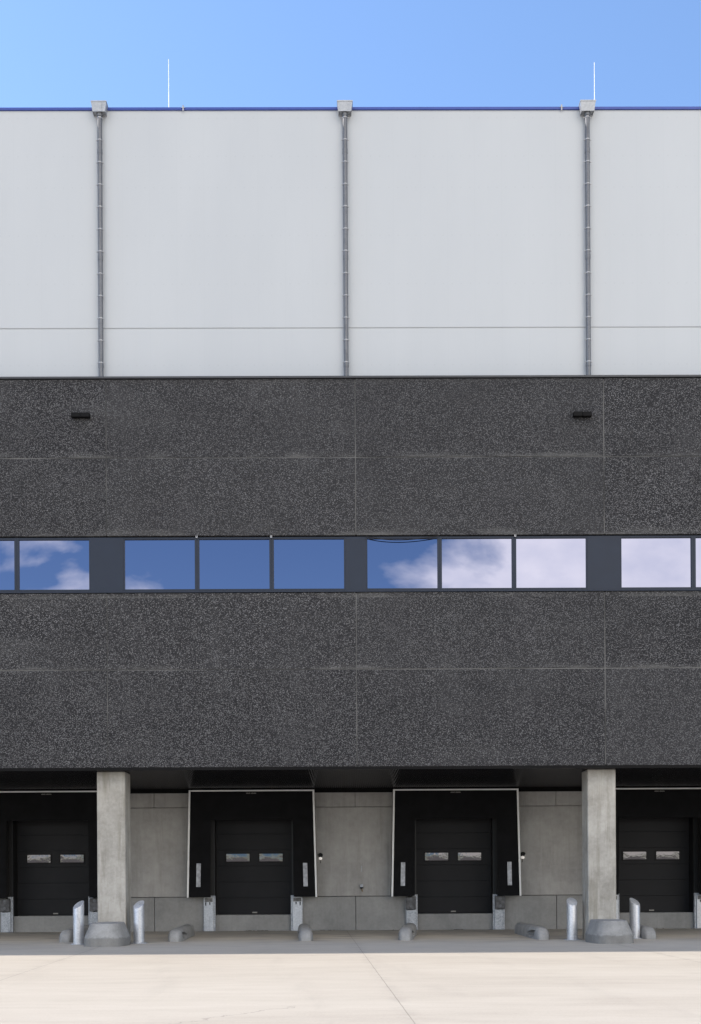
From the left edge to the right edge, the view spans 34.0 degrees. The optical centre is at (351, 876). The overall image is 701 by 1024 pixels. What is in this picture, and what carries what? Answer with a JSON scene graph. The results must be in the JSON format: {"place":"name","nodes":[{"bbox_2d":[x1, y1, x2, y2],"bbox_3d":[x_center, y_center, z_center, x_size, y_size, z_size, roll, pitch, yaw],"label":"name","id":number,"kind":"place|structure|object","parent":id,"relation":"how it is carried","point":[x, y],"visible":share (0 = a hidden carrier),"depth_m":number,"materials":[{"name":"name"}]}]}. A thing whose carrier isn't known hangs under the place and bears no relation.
{"place":"outdoors","nodes":[
{"label":"outdoors","id":0,"kind":"place"},
{"bbox_2d":[168,59,168,106],"bbox_3d":[-4.643,-19.653,29.073,0.340,2.170,0.340,0,0,0],"label":"lightning rod","id":1,"kind":"object","parent":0,"point":[168,82],"visible":0.32,"depth_m":29.07,"materials":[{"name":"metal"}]},
{"bbox_2d":[0,928,700,1023],"bbox_3d":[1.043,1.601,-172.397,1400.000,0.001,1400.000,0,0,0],"label":"ground","id":2,"kind":"structure","parent":0,"point":[486,976],"depth_m":17.87,"materials":[{"name":"concrete"}]},
{"bbox_2d":[59,925,88,942],"bbox_3d":[-7.223,1.491,30.076,0.370,0.311,3.200,0,0,-3],"label":"wheel guide","id":3,"kind":"object","parent":2,"relation":"on","point":[65,936],"visible":0.55,"depth_m":28.59,"materials":[{"name":"concrete"}]},
{"bbox_2d":[70,901,83,944],"bbox_3d":[-6.600,1.115,27.681,0.410,1.056,0.410,0,0,0],"label":"bollard","id":4,"kind":"object","parent":2,"relation":"on","point":[78,923],"visible":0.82,"depth_m":27.57,"materials":[{"name":"silver metal"}]},
{"bbox_2d":[84,922,129,946],"bbox_3d":[-5.816,1.373,27.262,1.016,0.532,1.406,0,0,0],"label":"column guard","id":5,"kind":"object","parent":2,"relation":"on","point":[107,934],"visible":1,"depth_m":26.69,"materials":[{"name":"concrete"}]},
{"bbox_2d":[131,900,145,943],"bbox_3d":[-5.192,1.113,27.949,0.410,1.046,0.410,0,0,0],"label":"bollard","id":6,"kind":"object","parent":2,"relation":"on","point":[138,919],"visible":1,"depth_m":27.84,"materials":[{"name":"silver metal"}]},
{"bbox_2d":[168,924,194,941],"bbox_3d":[-4.478,1.476,30.093,0.370,0.311,3.200,0,0,-2],"label":"wheel guide","id":7,"kind":"object","parent":2,"relation":"on","point":[182,933],"visible":1,"depth_m":29.02,"materials":[{"name":"concrete"}]},
{"bbox_2d":[298,924,312,940],"bbox_3d":[-1.226,1.458,30.111,0.370,0.311,3.200,0,0,-3],"label":"wheel guide","id":8,"kind":"object","parent":2,"relation":"on","point":[305,933],"visible":1,"depth_m":28.65,"materials":[{"name":"concrete"}]},
{"bbox_2d":[0,106,700,941],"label":"warehouse","id":9,"kind":"structure","parent":2,"relation":"on","point":[206,582],"depth_m":27.73,"materials":[{"name":"metal"}]},
{"bbox_2d":[0,897,13,931],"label":"dock bumper","id":10,"kind":"object","parent":9,"relation":"attached to","point":[7,913],"visible":1,"depth_m":33.94,"materials":[{"name":"rubber"}]},
{"bbox_2d":[0,538,16,591],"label":"window","id":11,"kind":"structure","parent":9,"relation":"in","point":[8,546],"depth_m":27.63,"materials":[{"name":"glass"}]},
{"bbox_2d":[0,791,97,897],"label":"dock shelter","id":12,"kind":"object","parent":9,"relation":"attached to","point":[48,805],"visible":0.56,"depth_m":33.64,"materials":[{"name":"fabric"}]},
{"bbox_2d":[8,821,95,915],"bbox_3d":[-8.948,-0.312,34.399,2.574,2.994,0.495,0,0,0],"label":"dock door","id":13,"kind":"structure","parent":9,"relation":"in","point":[48,861],"depth_m":34.60,"materials":[{"name":"black metal"}]},
{"bbox_2d":[16,538,90,591],"bbox_3d":[-7.188,-7.506,27.655,1.774,1.310,0.105,0,0,0],"label":"window","id":14,"kind":"structure","parent":9,"relation":"in","point":[43,564],"depth_m":27.64,"materials":[{"name":"glass"}]},
{"bbox_2d":[71,412,89,418],"bbox_3d":[-6.506,-11.060,27.497,0.444,0.108,0.131,0,0,0],"label":"wall light","id":15,"kind":"object","parent":9,"relation":"attached to","point":[75,415],"visible":1,"depth_m":27.43,"materials":[{"name":"black metal"}]},
{"bbox_2d":[88,896,97,924],"bbox_3d":[-7.641,1.121,33.986,0.355,1.055,0.276,0,0,0],"label":"dock bumper","id":16,"kind":"object","parent":9,"relation":"attached to","point":[92,908],"visible":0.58,"depth_m":33.95,"materials":[{"name":"rubber"}]},
{"bbox_2d":[91,100,107,375],"bbox_3d":[-6.159,-15.474,28.047,0.386,6.900,0.232,0,0,0],"label":"downpipe","id":17,"kind":"object","parent":9,"relation":"on","point":[99,109],"visible":0.99,"depth_m":28.01,"materials":[{"name":"metal"}]},
{"bbox_2d":[123,537,196,590],"bbox_3d":[-4.620,-7.520,27.671,1.774,1.310,0.105,0,0,0],"label":"window","id":18,"kind":"structure","parent":9,"relation":"in","point":[149,563],"depth_m":27.65,"materials":[{"name":"glass"}]},
{"bbox_2d":[203,896,215,930],"bbox_3d":[-4.226,1.103,34.057,0.355,1.055,0.174,0,0,0],"label":"dock bumper","id":19,"kind":"object","parent":9,"relation":"attached to","point":[209,908],"visible":1,"depth_m":33.98,"materials":[{"name":"silver metal"}]},
{"bbox_2d":[197,537,271,590],"bbox_3d":[-2.833,-7.530,27.681,1.797,1.310,0.105,0,0,0],"label":"window","id":20,"kind":"structure","parent":9,"relation":"in","point":[223,563],"depth_m":27.67,"materials":[{"name":"glass"}]},
{"bbox_2d":[210,820,293,914],"bbox_3d":[-2.939,-0.345,34.435,2.574,2.994,0.495,0,0,0],"label":"dock door","id":21,"kind":"structure","parent":9,"relation":"in","point":[251,870],"depth_m":34.64,"materials":[{"name":"black metal"}]},
{"bbox_2d":[187,790,317,897],"bbox_3d":[-2.939,-0.962,33.916,3.830,3.155,0.532,0,0,0],"label":"dock shelter","id":22,"kind":"object","parent":9,"relation":"attached to","point":[206,807],"visible":1,"depth_m":33.67,"materials":[{"name":"fabric"}]},
{"bbox_2d":[291,895,302,930],"bbox_3d":[-1.631,1.089,34.072,0.355,1.055,0.174,0,0,0],"label":"dock bumper","id":23,"kind":"object","parent":9,"relation":"attached to","point":[296,912],"visible":0.82,"depth_m":33.99,"materials":[{"name":"silver metal"}]},
{"bbox_2d":[272,537,344,590],"bbox_3d":[-1.045,-7.539,27.692,1.774,1.310,0.105,0,0,0],"label":"window","id":24,"kind":"structure","parent":9,"relation":"in","point":[298,563],"depth_m":27.68,"materials":[{"name":"glass"}]},
{"bbox_2d":[337,100,352,375],"bbox_3d":[-0.151,-15.507,28.083,0.386,6.900,0.232,0,0,0],"label":"downpipe","id":25,"kind":"object","parent":9,"relation":"on","point":[344,107],"visible":0.98,"depth_m":28.04,"materials":[{"name":"metal"}]},
{"bbox_2d":[366,536,436,539],"bbox_3d":[1.214,-8.152,27.596,1.754,0.116,0.020,0,0,0],"label":"cable","id":26,"kind":"object","parent":9,"relation":"attached to","point":[404,539],"visible":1,"depth_m":27.59,"materials":[{"name":"black rubber"}]},
{"bbox_2d":[366,536,439,590],"bbox_3d":[1.237,-7.552,27.706,1.775,1.310,0.105,0,0,0],"label":"window","id":27,"kind":"structure","parent":9,"relation":"in","point":[397,563],"depth_m":27.69,"materials":[{"name":"glass"}]},
{"bbox_2d":[405,894,417,929],"bbox_3d":[1.784,1.070,34.042,0.355,1.055,0.276,0,0,0],"label":"dock bumper","id":28,"kind":"object","parent":9,"relation":"attached to","point":[411,902],"visible":0.77,"depth_m":34.01,"materials":[{"name":"rubber"}]},
{"bbox_2d":[411,819,497,912],"bbox_3d":[3.071,-0.378,34.472,2.574,2.994,0.495,0,0,0],"label":"dock door","id":29,"kind":"structure","parent":9,"relation":"in","point":[456,865],"depth_m":34.68,"materials":[{"name":"black metal"}]},
{"bbox_2d":[391,789,520,895],"bbox_3d":[3.071,-0.995,33.952,3.830,3.155,0.532,0,0,0],"label":"dock shelter","id":30,"kind":"object","parent":9,"relation":"attached to","point":[410,806],"visible":1,"depth_m":33.71,"materials":[{"name":"fabric"}]},
{"bbox_2d":[440,536,513,589],"bbox_3d":[3.024,-7.562,27.716,1.797,1.310,0.105,0,0,0],"label":"window","id":31,"kind":"structure","parent":9,"relation":"in","point":[466,562],"depth_m":27.70,"materials":[{"name":"glass"}]},
{"bbox_2d":[492,894,504,929],"bbox_3d":[4.379,1.055,34.058,0.355,1.055,0.276,0,0,0],"label":"dock bumper","id":32,"kind":"object","parent":9,"relation":"attached to","point":[498,912],"visible":1,"depth_m":34.03,"materials":[{"name":"metal"}]},
{"bbox_2d":[520,852,524,861],"bbox_3d":[5.102,-0.575,34.166,0.148,0.308,0.129,0,0,0],"label":"dock lamp","id":33,"kind":"object","parent":9,"relation":"attached to","point":[522,854],"visible":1,"depth_m":34.16,"materials":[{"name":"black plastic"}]},
{"bbox_2d":[514,536,587,589],"bbox_3d":[4.812,-7.572,27.727,1.774,1.310,0.105,0,0,0],"label":"window","id":34,"kind":"structure","parent":9,"relation":"in","point":[540,562],"depth_m":27.72,"materials":[{"name":"glass"}]},
{"bbox_2d":[573,412,591,417],"bbox_3d":[5.549,-11.112,27.570,0.444,0.108,0.131,0,0,0],"label":"wall light","id":35,"kind":"object","parent":9,"relation":"attached to","point":[582,414],"visible":1,"depth_m":27.50,"materials":[{"name":"black metal"}]},
{"bbox_2d":[578,100,595,374],"bbox_3d":[5.801,-15.533,28.119,0.386,6.914,0.232,0,0,0],"label":"downpipe","id":36,"kind":"object","parent":9,"relation":"on","point":[586,109],"visible":0.86,"depth_m":28.08,"materials":[{"name":"metal"}]},
{"bbox_2d":[616,895,618,918],"bbox_3d":[7.794,1.037,34.129,0.355,1.055,0.174,0,0,0],"label":"dock bumper","id":37,"kind":"object","parent":9,"relation":"attached to","point":[617,906],"visible":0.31,"depth_m":34.05,"materials":[{"name":"silver metal"}]},
{"bbox_2d":[620,535,693,588],"bbox_3d":[7.379,-7.586,27.743,1.775,1.310,0.105,0,0,0],"label":"window","id":38,"kind":"structure","parent":9,"relation":"in","point":[646,562],"depth_m":27.73,"materials":[{"name":"glass"}]},
{"bbox_2d":[616,788,700,894],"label":"dock shelter","id":39,"kind":"object","parent":9,"relation":"attached to","point":[658,802],"visible":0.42,"depth_m":33.74,"materials":[{"name":"fabric"}]},
{"bbox_2d":[619,817,697,911],"bbox_3d":[9.081,-0.411,34.508,2.574,2.994,0.495,0,0,0],"label":"dock door","id":40,"kind":"structure","parent":9,"relation":"in","point":[658,857],"depth_m":34.71,"materials":[{"name":"black metal"}]},
{"bbox_2d":[693,893,700,927],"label":"dock bumper","id":41,"kind":"object","parent":9,"relation":"attached to","point":[696,910],"visible":1,"depth_m":34.10,"materials":[{"name":"silver metal"}]},
{"bbox_2d":[693,535,700,588],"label":"window","id":42,"kind":"structure","parent":9,"relation":"in","point":[696,538],"depth_m":27.74,"materials":[{"name":"glass"}]},
{"bbox_2d":[398,923,416,940],"bbox_3d":[1.472,1.443,30.122,0.370,0.311,3.200,0,0,5],"label":"wheel guide","id":43,"kind":"object","parent":2,"relation":"on","point":[407,931],"visible":1,"depth_m":28.73,"materials":[{"name":"concrete"}]},
{"bbox_2d":[515,922,549,939],"bbox_3d":[4.747,1.425,30.148,0.370,0.311,3.200,0,0,-2],"label":"wheel guide","id":44,"kind":"object","parent":2,"relation":"on","point":[533,931],"visible":1,"depth_m":29.54,"materials":[{"name":"concrete"}]},
{"bbox_2d":[564,898,580,939],"bbox_3d":[5.470,1.054,28.433,0.410,1.046,0.410,0,0,0],"label":"bollard","id":45,"kind":"object","parent":2,"relation":"on","point":[572,933],"visible":1,"depth_m":28.33,"materials":[{"name":"silver metal"}]},
{"bbox_2d":[585,919,633,943],"bbox_3d":[6.143,1.307,27.333,1.016,0.532,1.406,0,0,-4],"label":"column guard","id":46,"kind":"object","parent":2,"relation":"on","point":[608,931],"visible":1,"depth_m":26.77,"materials":[{"name":"concrete"}]},
{"bbox_2d":[629,898,641,938],"bbox_3d":[7.143,1.055,28.893,0.410,1.026,0.410,0,0,0],"label":"bollard","id":47,"kind":"object","parent":2,"relation":"on","point":[634,910],"visible":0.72,"depth_m":28.78,"materials":[{"name":"silver metal"}]},
{"bbox_2d":[628,923,655,938],"bbox_3d":[7.487,1.410,30.165,0.370,0.311,3.200,0,0,1],"label":"wheel guide","id":48,"kind":"object","parent":2,"relation":"on","point":[647,932],"visible":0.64,"depth_m":28.67,"materials":[{"name":"concrete"}]},
{"bbox_2d":[0,0,700,107],"label":"sky","id":49,"kind":"structure","parent":0,"point":[54,53],"materials":[{"name":"blue"}]},
{"bbox_2d":[594,62,594,99],"bbox_3d":[6.177,-19.667,29.138,0.340,2.080,0.340,0,0,0],"label":"lightning rod","id":50,"kind":"object","parent":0,"point":[594,80],"visible":0.34,"depth_m":29.13,"materials":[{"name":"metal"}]}
]}

